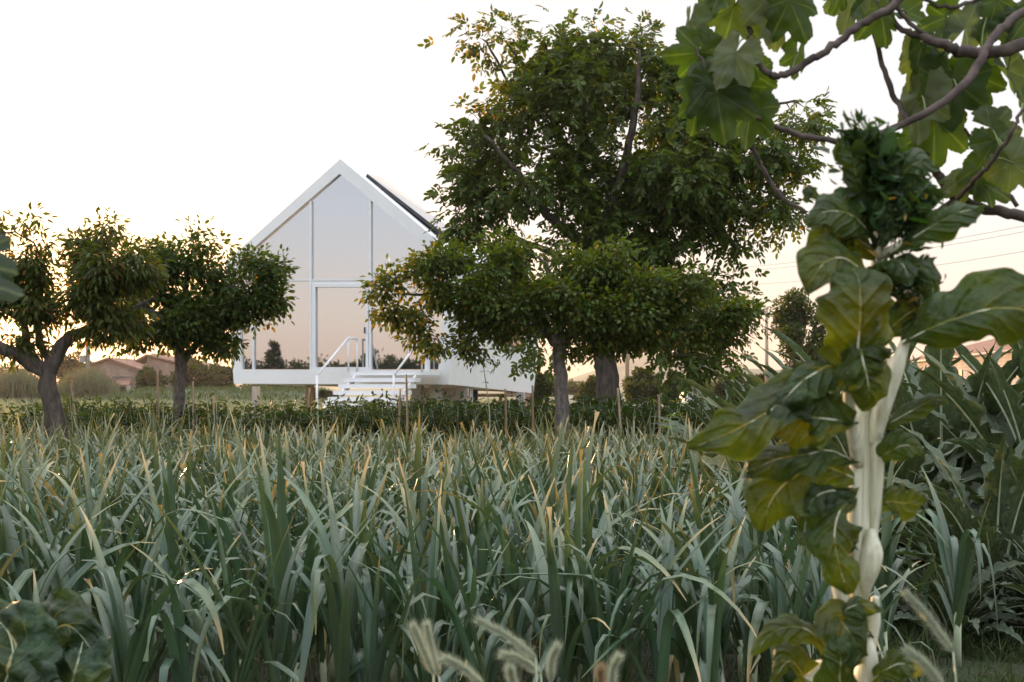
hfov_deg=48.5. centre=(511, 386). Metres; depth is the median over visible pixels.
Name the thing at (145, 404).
bean plant
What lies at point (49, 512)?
leek
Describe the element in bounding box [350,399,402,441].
bean plant
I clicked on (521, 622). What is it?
leek
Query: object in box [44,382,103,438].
bean plant
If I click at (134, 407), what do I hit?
bean plant
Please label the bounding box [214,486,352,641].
leek
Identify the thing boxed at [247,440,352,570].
leek
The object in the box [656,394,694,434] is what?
bean plant
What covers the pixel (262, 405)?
bean plant
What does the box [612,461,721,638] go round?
leek
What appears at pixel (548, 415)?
bean plant
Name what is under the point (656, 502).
leek
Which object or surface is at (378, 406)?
bean plant
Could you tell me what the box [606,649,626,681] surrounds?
wall barley
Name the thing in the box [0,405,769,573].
leek bed
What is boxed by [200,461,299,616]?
leek
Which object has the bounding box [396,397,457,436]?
bean plant
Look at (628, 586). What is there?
leek
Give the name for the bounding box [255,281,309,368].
window pane
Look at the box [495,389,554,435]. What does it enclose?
bean plant
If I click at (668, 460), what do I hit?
leek
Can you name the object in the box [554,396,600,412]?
bean plant
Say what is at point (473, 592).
leek
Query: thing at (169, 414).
bean plant
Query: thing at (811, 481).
chard plant
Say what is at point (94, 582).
leek
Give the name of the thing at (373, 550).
leek
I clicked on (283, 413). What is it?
bean plant
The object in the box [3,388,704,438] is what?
ground
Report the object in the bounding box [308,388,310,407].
garden cane
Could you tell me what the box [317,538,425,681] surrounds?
leek
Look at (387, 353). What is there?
window pane
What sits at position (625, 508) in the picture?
leek
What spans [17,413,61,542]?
leek
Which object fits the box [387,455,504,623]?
leek
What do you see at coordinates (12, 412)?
bean plant
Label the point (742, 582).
leek
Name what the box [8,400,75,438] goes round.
bean plant
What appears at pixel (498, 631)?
wall barley
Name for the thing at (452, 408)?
bean plant
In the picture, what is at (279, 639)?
leek
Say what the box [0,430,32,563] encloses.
leek
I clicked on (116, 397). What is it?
bean plant
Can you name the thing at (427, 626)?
wall barley
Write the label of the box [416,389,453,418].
bean plant
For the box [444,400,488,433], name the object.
bean plant
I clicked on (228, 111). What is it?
sky
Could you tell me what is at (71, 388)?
tall weed
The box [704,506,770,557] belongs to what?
leek
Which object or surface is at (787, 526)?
leek
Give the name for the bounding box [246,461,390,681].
leek
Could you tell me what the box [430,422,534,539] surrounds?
leek
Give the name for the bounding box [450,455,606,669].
leek
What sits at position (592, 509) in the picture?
leek
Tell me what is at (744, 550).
leek
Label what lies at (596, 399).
bean plant
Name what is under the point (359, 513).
leek
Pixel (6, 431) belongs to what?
bean plant
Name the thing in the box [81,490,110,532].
leek
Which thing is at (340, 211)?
window pane
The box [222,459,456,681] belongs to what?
leek
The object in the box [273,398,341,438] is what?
bean plant
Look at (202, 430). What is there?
bean plant
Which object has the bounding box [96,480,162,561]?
leek
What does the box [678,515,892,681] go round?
leek
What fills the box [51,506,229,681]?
leek
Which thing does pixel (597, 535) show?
leek
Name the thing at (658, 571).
leek
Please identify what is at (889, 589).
leek
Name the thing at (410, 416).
bean plant
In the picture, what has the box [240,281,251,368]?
window pane
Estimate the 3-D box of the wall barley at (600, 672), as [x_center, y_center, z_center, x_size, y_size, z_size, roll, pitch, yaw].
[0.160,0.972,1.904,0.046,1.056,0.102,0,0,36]
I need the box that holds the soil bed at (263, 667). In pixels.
[111,552,1023,681]
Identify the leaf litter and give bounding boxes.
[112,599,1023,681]
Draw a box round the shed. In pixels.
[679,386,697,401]
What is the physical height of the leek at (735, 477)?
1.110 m
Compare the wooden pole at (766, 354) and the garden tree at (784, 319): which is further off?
the wooden pole at (766, 354)
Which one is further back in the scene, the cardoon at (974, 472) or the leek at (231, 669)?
the cardoon at (974, 472)
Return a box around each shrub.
[133,365,169,389]
[525,372,554,404]
[572,374,595,404]
[621,366,663,406]
[697,381,712,401]
[712,369,746,400]
[755,373,764,382]
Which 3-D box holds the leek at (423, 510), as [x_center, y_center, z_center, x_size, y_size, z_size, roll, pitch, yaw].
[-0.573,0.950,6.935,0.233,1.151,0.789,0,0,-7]
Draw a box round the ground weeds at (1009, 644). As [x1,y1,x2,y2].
[111,564,1023,681]
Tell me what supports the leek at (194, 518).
on the soil bed at (263, 667)
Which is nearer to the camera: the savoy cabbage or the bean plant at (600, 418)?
the savoy cabbage
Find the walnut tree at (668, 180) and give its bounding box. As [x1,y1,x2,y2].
[414,1,839,410]
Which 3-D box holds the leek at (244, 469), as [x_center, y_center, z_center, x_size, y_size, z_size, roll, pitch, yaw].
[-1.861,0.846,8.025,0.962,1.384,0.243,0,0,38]
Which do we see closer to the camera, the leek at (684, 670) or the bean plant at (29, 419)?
the leek at (684, 670)
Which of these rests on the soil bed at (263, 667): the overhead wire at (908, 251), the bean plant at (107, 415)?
the bean plant at (107, 415)
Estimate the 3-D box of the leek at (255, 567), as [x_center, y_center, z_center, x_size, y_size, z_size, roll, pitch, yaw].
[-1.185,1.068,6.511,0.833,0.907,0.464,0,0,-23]
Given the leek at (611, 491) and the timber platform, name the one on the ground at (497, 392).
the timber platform
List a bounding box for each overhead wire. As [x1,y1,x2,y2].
[694,226,1021,270]
[736,232,1020,271]
[750,251,1023,284]
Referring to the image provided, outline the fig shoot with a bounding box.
[0,234,23,302]
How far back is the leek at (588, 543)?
5.08 m
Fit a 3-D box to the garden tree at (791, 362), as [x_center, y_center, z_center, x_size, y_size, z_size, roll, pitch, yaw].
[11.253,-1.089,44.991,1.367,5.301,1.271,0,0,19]
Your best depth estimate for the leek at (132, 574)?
5.69 m
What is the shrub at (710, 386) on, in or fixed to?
on the ground at (497, 392)
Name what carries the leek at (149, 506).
on the soil bed at (263, 667)
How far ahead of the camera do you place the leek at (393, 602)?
4.88 m
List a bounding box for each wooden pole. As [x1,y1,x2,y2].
[625,353,628,400]
[764,309,771,381]
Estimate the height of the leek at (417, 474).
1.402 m
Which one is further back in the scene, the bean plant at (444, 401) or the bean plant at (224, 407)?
the bean plant at (444, 401)
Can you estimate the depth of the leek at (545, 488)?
7.80 m
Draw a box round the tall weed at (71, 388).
[64,376,80,433]
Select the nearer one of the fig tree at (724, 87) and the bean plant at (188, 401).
the fig tree at (724, 87)
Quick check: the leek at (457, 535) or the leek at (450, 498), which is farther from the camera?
the leek at (450, 498)
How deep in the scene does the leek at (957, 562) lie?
6.09 m
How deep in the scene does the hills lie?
1393.65 m
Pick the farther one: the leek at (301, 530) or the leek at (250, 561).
the leek at (301, 530)
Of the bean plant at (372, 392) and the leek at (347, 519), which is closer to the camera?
the leek at (347, 519)
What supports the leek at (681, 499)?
on the soil bed at (263, 667)
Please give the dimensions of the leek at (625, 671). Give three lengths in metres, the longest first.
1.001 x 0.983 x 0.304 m
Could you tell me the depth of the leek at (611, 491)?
7.88 m
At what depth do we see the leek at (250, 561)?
5.99 m
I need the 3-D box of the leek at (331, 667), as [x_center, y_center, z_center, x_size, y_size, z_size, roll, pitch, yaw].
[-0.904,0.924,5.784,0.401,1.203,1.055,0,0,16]
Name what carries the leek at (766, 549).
on the soil bed at (263, 667)
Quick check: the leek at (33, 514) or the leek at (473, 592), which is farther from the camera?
the leek at (33, 514)
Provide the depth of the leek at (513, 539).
6.61 m
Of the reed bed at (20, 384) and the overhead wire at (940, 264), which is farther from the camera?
the reed bed at (20, 384)
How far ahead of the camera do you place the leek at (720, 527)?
6.05 m
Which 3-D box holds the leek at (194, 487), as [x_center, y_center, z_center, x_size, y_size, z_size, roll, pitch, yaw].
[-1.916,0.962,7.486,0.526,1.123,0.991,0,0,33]
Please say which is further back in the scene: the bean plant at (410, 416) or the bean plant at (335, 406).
the bean plant at (335, 406)
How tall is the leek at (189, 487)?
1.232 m
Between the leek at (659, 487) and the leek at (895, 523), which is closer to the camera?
the leek at (895, 523)
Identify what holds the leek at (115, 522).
on the soil bed at (263, 667)
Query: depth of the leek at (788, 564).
5.97 m
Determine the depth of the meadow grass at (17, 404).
76.97 m
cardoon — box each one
[649,351,894,544]
[651,382,740,457]
[665,348,922,478]
[671,379,750,454]
[673,324,996,508]
[714,429,999,576]
[769,341,1023,523]
[878,425,1023,622]
[879,343,1023,569]
[890,527,937,620]
[891,526,1023,643]
[893,338,1023,491]
[902,349,1012,393]
[972,524,1023,624]
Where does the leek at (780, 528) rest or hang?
on the soil bed at (263, 667)
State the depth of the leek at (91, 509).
6.03 m
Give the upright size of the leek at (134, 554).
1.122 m
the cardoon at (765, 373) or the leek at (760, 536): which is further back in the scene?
the cardoon at (765, 373)
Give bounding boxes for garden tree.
[767,286,830,367]
[783,295,802,367]
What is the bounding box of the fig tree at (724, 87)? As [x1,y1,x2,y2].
[662,0,1023,222]
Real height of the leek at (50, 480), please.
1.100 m
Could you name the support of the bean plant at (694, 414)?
on the soil bed at (263, 667)
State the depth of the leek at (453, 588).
5.25 m
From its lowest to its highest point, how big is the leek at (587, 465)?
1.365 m
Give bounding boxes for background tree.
[0,362,30,375]
[56,350,95,382]
[168,356,221,389]
[208,363,236,388]
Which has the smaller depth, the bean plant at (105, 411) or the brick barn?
the bean plant at (105, 411)
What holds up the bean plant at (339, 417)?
on the soil bed at (263, 667)
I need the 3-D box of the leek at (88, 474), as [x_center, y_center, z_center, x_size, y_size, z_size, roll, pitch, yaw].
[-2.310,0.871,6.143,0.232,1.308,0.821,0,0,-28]
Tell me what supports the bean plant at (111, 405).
on the soil bed at (263, 667)
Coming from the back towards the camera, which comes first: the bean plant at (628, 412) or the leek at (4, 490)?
the bean plant at (628, 412)
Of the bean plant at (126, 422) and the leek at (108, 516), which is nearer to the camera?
the leek at (108, 516)
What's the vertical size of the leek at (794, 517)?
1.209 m
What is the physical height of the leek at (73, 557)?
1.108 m
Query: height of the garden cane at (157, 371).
1.807 m
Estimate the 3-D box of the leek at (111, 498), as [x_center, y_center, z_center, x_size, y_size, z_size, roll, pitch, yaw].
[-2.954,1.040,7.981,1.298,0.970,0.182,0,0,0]
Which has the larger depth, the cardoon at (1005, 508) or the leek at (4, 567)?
the cardoon at (1005, 508)
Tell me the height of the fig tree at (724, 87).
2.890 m
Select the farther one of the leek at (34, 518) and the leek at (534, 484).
the leek at (534, 484)
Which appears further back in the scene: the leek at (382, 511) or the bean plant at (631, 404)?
the bean plant at (631, 404)
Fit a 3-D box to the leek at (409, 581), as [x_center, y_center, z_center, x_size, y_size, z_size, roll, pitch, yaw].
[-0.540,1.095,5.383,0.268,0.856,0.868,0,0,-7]
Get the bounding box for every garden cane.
[71,379,74,425]
[156,368,159,432]
[192,381,193,443]
[212,396,214,439]
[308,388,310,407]
[397,389,400,443]
[405,374,408,437]
[504,389,507,439]
[531,385,533,438]
[617,388,621,433]
[658,396,660,438]
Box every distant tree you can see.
[239,384,270,387]
[270,385,288,388]
[567,378,584,394]
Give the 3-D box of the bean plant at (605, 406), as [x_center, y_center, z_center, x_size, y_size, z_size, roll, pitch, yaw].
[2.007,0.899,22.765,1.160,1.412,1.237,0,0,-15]
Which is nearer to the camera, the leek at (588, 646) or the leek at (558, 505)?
the leek at (588, 646)
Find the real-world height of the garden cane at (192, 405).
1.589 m
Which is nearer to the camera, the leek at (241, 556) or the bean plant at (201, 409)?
the leek at (241, 556)
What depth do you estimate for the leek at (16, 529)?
7.24 m
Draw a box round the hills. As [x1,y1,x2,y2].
[235,354,905,387]
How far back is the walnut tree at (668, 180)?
25.45 m
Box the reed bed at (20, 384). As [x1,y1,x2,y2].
[0,363,121,400]
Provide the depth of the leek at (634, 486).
8.31 m
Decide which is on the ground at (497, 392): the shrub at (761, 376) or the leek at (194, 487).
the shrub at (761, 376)
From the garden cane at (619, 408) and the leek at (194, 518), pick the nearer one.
the leek at (194, 518)
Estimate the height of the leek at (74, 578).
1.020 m
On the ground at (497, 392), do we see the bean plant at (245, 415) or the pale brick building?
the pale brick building
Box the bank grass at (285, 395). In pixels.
[64,385,333,401]
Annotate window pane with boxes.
[239,204,309,278]
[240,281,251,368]
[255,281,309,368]
[313,175,370,278]
[316,287,365,366]
[371,200,443,278]
[372,281,424,368]
[429,282,442,368]
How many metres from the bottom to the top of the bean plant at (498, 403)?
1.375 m
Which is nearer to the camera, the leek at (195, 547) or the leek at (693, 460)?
the leek at (195, 547)
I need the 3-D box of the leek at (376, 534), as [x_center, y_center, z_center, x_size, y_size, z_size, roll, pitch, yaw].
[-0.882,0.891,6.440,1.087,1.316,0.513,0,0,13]
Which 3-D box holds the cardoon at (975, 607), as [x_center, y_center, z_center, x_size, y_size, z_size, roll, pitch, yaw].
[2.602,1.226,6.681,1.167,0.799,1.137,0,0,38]
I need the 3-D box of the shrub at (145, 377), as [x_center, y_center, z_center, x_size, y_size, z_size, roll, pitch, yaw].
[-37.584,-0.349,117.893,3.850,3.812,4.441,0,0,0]
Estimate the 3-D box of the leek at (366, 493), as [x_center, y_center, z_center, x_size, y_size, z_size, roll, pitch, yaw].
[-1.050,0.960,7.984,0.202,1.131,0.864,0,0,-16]
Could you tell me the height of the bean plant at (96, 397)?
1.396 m
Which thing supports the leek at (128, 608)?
on the soil bed at (263, 667)
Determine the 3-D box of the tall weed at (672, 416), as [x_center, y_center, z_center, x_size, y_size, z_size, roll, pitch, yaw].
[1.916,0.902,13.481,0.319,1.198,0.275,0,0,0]
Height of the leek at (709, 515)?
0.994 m
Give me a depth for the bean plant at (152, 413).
19.05 m
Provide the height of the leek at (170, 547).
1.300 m
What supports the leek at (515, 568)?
on the soil bed at (263, 667)
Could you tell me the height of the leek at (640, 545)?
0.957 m
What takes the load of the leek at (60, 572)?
on the soil bed at (263, 667)
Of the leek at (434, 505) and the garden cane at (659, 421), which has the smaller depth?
the leek at (434, 505)
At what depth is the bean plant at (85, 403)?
21.97 m
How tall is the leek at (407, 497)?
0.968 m
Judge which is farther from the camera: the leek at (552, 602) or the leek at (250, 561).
the leek at (250, 561)
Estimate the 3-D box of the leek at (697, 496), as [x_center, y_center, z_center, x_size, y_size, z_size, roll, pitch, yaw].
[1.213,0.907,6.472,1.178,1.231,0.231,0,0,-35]
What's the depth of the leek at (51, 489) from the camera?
7.78 m
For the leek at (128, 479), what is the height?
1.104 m
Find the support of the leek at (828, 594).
on the soil bed at (263, 667)
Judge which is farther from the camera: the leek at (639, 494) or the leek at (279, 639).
the leek at (639, 494)
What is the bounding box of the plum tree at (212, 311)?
[102,212,301,438]
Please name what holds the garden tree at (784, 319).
on the ground at (497, 392)
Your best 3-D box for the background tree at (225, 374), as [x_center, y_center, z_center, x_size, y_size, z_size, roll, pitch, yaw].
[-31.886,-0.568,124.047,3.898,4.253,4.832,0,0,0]
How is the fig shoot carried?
on the soil bed at (263, 667)
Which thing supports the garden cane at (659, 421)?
on the soil bed at (263, 667)
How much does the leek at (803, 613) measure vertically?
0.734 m
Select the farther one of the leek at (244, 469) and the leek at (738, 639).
the leek at (244, 469)
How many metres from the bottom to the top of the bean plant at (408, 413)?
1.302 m
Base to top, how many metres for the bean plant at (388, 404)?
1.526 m
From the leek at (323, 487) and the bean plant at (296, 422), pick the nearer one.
the leek at (323, 487)
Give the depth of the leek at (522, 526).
7.69 m
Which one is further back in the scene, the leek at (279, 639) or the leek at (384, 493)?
the leek at (384, 493)
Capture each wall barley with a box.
[405,618,436,681]
[416,617,441,681]
[434,649,484,681]
[470,611,537,681]
[494,646,541,681]
[501,659,520,681]
[542,637,565,681]
[589,661,610,681]
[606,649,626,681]
[896,582,956,681]
[897,641,943,681]
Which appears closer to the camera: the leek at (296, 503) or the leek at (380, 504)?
the leek at (380, 504)
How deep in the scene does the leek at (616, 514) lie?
6.84 m
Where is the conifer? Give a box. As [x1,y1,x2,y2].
[662,369,680,404]
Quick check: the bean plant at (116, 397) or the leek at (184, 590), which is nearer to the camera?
the leek at (184, 590)
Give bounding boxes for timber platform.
[478,394,530,406]
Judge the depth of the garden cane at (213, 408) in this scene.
18.79 m
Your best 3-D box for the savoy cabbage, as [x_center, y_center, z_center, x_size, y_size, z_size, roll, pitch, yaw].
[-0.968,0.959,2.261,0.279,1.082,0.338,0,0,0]
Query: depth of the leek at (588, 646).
4.49 m
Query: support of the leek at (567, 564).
on the soil bed at (263, 667)
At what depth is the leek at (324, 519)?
7.64 m
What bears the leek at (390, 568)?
on the soil bed at (263, 667)
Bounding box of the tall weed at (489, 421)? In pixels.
[480,358,494,433]
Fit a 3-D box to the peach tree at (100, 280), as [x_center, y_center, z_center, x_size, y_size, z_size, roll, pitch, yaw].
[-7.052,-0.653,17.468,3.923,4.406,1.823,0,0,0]
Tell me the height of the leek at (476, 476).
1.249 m
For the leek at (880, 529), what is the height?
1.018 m
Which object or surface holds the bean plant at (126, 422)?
on the soil bed at (263, 667)
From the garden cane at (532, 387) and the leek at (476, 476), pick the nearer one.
the leek at (476, 476)
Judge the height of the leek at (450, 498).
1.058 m
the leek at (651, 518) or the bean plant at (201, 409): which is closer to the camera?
the leek at (651, 518)
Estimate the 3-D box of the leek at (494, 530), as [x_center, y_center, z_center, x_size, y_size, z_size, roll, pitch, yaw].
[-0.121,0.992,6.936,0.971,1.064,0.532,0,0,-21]
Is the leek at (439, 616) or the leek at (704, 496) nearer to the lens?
the leek at (439, 616)
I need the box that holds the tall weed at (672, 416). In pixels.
[662,412,681,458]
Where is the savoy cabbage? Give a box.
[0,588,111,681]
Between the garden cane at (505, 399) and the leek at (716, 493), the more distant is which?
the garden cane at (505, 399)
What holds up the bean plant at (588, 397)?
on the soil bed at (263, 667)
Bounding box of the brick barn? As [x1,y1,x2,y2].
[85,354,211,391]
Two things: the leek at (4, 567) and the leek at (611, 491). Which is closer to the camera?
the leek at (4, 567)
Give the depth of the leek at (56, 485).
8.26 m
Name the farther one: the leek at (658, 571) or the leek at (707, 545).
the leek at (658, 571)
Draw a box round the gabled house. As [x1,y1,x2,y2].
[225,159,538,418]
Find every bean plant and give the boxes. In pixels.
[0,398,67,441]
[0,400,42,435]
[0,411,20,439]
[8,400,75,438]
[13,396,67,433]
[15,399,84,437]
[42,390,101,420]
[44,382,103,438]
[44,398,103,428]
[61,393,106,430]
[68,395,128,438]
[74,402,133,436]
[77,401,130,440]
[91,401,137,425]
[103,396,130,415]
[103,401,169,438]
[107,395,161,449]
[113,391,166,423]
[122,402,189,442]
[135,390,195,444]
[135,397,203,443]
[149,402,196,435]
[154,397,202,437]
[169,405,229,443]
[176,390,236,440]
[195,384,253,452]
[195,401,259,441]
[198,393,240,433]
[219,406,269,434]
[221,401,266,431]
[242,395,306,441]
[244,394,287,431]
[255,405,313,437]
[262,401,313,428]
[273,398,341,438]
[287,402,325,430]
[297,397,346,429]
[306,400,369,442]
[318,395,355,415]
[326,393,383,441]
[339,400,374,431]
[348,391,386,418]
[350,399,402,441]
[358,398,409,422]
[361,404,404,436]
[372,389,424,418]
[375,399,441,440]
[394,397,424,413]
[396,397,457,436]
[397,401,439,433]
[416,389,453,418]
[417,392,468,411]
[420,399,481,443]
[423,389,480,435]
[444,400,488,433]
[455,405,504,440]
[463,394,526,439]
[463,397,519,429]
[483,394,552,447]
[492,395,534,420]
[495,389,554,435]
[509,401,554,441]
[524,399,584,445]
[543,397,589,423]
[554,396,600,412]
[569,389,628,410]
[569,390,628,442]
[570,396,615,428]
[573,395,635,436]
[591,396,638,415]
[594,394,662,447]
[595,418,631,442]
[613,396,669,435]
[632,395,660,431]
[634,397,693,444]
[647,399,693,415]
[651,394,697,410]
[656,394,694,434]
[660,388,701,416]
[666,395,708,442]
[676,400,705,427]
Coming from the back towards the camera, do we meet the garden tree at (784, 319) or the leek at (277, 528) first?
the garden tree at (784, 319)
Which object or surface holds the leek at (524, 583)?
on the soil bed at (263, 667)
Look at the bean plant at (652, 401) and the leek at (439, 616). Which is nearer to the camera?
the leek at (439, 616)
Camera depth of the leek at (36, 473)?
7.91 m
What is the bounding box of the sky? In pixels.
[0,0,1023,380]
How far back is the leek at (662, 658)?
4.49 m
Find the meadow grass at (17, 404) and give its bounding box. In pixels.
[0,396,554,426]
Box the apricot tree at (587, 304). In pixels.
[354,224,773,441]
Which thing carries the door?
in the gabled house
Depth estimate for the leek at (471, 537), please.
6.06 m
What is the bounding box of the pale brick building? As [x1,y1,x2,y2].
[910,339,1018,384]
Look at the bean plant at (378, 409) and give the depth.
20.49 m
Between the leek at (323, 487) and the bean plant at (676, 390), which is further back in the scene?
the bean plant at (676, 390)
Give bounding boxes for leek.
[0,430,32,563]
[0,449,161,602]
[0,467,132,579]
[0,468,120,582]
[0,482,7,600]
[0,497,97,601]
[0,500,153,602]
[0,530,42,576]
[0,563,74,601]
[0,569,39,602]
[2,418,37,526]
[2,476,66,580]
[5,449,55,530]
[5,501,151,626]
[6,435,218,585]
[7,475,95,609]
[7,493,120,586]
[8,463,146,552]
[10,498,118,578]
[11,464,64,526]
[12,463,125,569]
[13,450,28,533]
[16,451,55,548]
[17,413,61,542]
[17,458,52,545]
[21,473,228,623]
[29,474,146,675]
[33,412,123,524]
[40,445,78,502]
[40,510,64,545]
[41,445,88,529]
[42,471,135,528]
[46,447,164,515]
[47,448,157,671]
[51,442,175,563]
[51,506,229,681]
[56,459,252,594]
[69,506,111,681]
[78,446,153,569]
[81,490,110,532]
[82,502,207,568]
[84,425,98,578]
[84,513,212,681]
[91,445,191,520]
[93,505,243,667]
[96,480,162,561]
[104,500,177,681]
[107,520,152,574]
[109,454,221,568]
[115,453,184,610]
[123,539,284,681]
[125,430,193,625]
[125,473,254,570]
[125,492,237,546]
[129,533,252,674]
[131,494,310,681]
[135,475,255,603]
[139,433,180,611]
[143,495,382,681]
[143,558,238,681]
[148,430,251,525]
[149,481,305,680]
[155,570,214,681]
[158,495,207,611]
[160,454,274,568]
[163,491,300,617]
[176,491,256,524]
[177,479,240,628]
[178,490,263,650]
[179,499,296,658]
[181,489,310,672]
[187,475,247,586]
[189,464,345,626]
[191,456,364,678]
[192,443,276,543]
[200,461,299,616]
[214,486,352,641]
[217,485,385,681]
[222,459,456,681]
[224,414,337,535]
[226,462,260,529]
[229,408,300,599]
[231,500,328,591]
[236,476,311,523]
[236,485,323,542]
[241,444,423,550]
[245,457,336,546]
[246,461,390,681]
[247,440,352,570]
[252,449,391,553]
[258,425,309,681]
[266,447,392,681]
[289,451,412,532]
[290,494,377,553]
[291,429,428,590]
[292,462,394,537]
[294,500,404,649]
[295,440,402,526]
[299,480,388,681]
[300,453,338,524]
[300,522,330,660]
[307,466,322,526]
[307,466,400,527]
[315,525,444,652]
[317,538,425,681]
[325,465,401,590]
[327,513,426,674]
[334,536,512,681]
[335,506,438,681]
[339,461,438,544]
[342,448,404,569]
[343,449,379,527]
[344,458,506,676]
[348,478,461,681]
[349,478,382,647]
[370,457,439,549]
[372,521,418,679]
[373,470,495,579]
[373,504,461,597]
[377,440,491,550]
[382,469,489,545]
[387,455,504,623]
[390,505,538,681]
[395,408,432,571]
[396,488,527,560]
[397,482,476,574]
[406,446,432,553]
[412,514,574,681]
[413,460,543,580]
[416,455,656,648]
[419,487,495,681]
[422,474,448,573]
[422,482,529,567]
[427,428,510,534]
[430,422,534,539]
[431,497,490,581]
[438,470,563,670]
[444,544,478,681]
[445,456,468,569]
[447,467,592,654]
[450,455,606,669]
[456,480,517,654]
[459,457,655,565]
[460,463,527,563]
[461,497,542,596]
[466,459,508,542]
[475,452,554,589]
[479,549,636,681]
[480,465,756,681]
[480,514,729,681]
[483,419,584,526]
[490,510,562,681]
[491,414,581,547]
[491,449,686,681]
[491,491,555,549]
[496,431,618,629]
[504,432,573,576]
[506,445,623,518]
[509,475,609,681]
[514,550,630,681]
[521,436,582,542]
[529,504,679,681]
[533,468,597,681]
[534,487,560,515]
[545,477,601,544]
[547,457,620,565]
[554,489,717,613]
[554,512,609,678]
[560,444,627,546]
[560,471,616,533]
[570,411,599,533]
[573,462,597,527]
[582,492,657,632]
[583,451,695,577]
[584,495,700,681]
[589,477,677,591]
[593,473,687,578]
[594,478,747,608]
[605,457,649,587]
[605,476,632,608]
[608,515,742,679]
[610,527,724,681]
[611,493,746,653]
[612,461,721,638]
[614,513,772,681]
[616,451,657,546]
[633,492,726,602]
[633,520,771,681]
[634,545,763,666]
[636,461,744,545]
[636,480,704,565]
[639,482,702,598]
[640,470,689,538]
[648,477,807,681]
[652,497,687,620]
[656,473,763,605]
[657,492,735,575]
[658,430,687,531]
[658,444,718,518]
[660,492,745,533]
[664,439,746,553]
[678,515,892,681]
[684,421,712,508]
[686,520,728,681]
[687,468,724,554]
[689,470,747,510]
[690,462,796,600]
[694,439,781,486]
[696,475,795,542]
[701,491,819,681]
[702,469,797,681]
[703,468,746,524]
[704,454,786,517]
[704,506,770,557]
[713,460,736,569]
[713,538,927,681]
[726,462,777,671]
[726,468,919,547]
[731,516,793,626]
[733,460,781,558]
[740,487,880,657]
[743,466,793,541]
[750,557,819,673]
[776,546,939,681]
[778,530,817,659]
[785,518,795,550]
[792,512,920,618]
[792,516,833,659]
[796,462,948,662]
[813,460,919,681]
[846,514,883,681]
[848,461,947,540]
[905,468,1000,666]
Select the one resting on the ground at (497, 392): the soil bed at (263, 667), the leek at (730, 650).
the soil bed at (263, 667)
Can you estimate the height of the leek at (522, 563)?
1.206 m
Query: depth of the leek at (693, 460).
8.51 m
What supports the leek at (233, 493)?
on the soil bed at (263, 667)
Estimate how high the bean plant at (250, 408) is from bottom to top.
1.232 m
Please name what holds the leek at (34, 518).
on the soil bed at (263, 667)
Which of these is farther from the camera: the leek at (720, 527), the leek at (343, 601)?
the leek at (720, 527)
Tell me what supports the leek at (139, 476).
on the soil bed at (263, 667)
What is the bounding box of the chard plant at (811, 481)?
[687,107,1023,681]
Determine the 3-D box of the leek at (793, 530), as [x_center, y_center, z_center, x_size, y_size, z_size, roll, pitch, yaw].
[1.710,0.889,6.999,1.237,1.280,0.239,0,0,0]
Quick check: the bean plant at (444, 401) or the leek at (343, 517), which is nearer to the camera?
the leek at (343, 517)
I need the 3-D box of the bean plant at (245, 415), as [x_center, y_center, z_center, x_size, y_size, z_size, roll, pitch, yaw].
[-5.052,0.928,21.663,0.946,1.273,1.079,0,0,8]
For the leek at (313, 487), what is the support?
on the soil bed at (263, 667)
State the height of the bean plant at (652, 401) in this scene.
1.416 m
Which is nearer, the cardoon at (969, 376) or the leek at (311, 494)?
the leek at (311, 494)
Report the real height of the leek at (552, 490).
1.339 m
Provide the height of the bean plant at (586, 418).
1.512 m
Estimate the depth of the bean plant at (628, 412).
19.63 m
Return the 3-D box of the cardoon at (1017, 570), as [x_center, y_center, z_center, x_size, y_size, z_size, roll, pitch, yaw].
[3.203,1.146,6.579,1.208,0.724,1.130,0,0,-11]
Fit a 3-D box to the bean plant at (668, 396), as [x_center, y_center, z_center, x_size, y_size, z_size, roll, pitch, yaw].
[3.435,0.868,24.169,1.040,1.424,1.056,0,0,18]
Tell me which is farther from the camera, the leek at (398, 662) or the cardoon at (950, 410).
the cardoon at (950, 410)
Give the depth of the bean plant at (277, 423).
19.91 m
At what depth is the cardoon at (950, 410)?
8.59 m
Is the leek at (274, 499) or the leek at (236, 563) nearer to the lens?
the leek at (236, 563)
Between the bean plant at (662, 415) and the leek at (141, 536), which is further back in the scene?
the bean plant at (662, 415)
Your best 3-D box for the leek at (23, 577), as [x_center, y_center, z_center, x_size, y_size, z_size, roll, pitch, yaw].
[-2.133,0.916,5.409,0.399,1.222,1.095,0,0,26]
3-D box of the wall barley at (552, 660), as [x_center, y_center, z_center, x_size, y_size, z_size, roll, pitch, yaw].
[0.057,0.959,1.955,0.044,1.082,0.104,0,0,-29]
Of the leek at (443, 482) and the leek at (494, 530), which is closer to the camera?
the leek at (494, 530)
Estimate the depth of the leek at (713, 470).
8.62 m
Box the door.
[312,284,368,369]
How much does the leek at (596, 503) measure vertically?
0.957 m
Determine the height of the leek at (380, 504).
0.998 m
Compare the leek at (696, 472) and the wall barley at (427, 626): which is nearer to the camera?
the wall barley at (427, 626)
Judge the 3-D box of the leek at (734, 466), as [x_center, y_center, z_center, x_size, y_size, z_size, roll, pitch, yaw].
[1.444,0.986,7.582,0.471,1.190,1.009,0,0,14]
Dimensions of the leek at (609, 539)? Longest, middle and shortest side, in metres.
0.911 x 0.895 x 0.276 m
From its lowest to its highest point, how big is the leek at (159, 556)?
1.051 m
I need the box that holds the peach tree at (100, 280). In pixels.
[0,201,174,448]
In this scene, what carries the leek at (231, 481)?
on the soil bed at (263, 667)
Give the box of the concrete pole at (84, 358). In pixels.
[80,321,89,369]

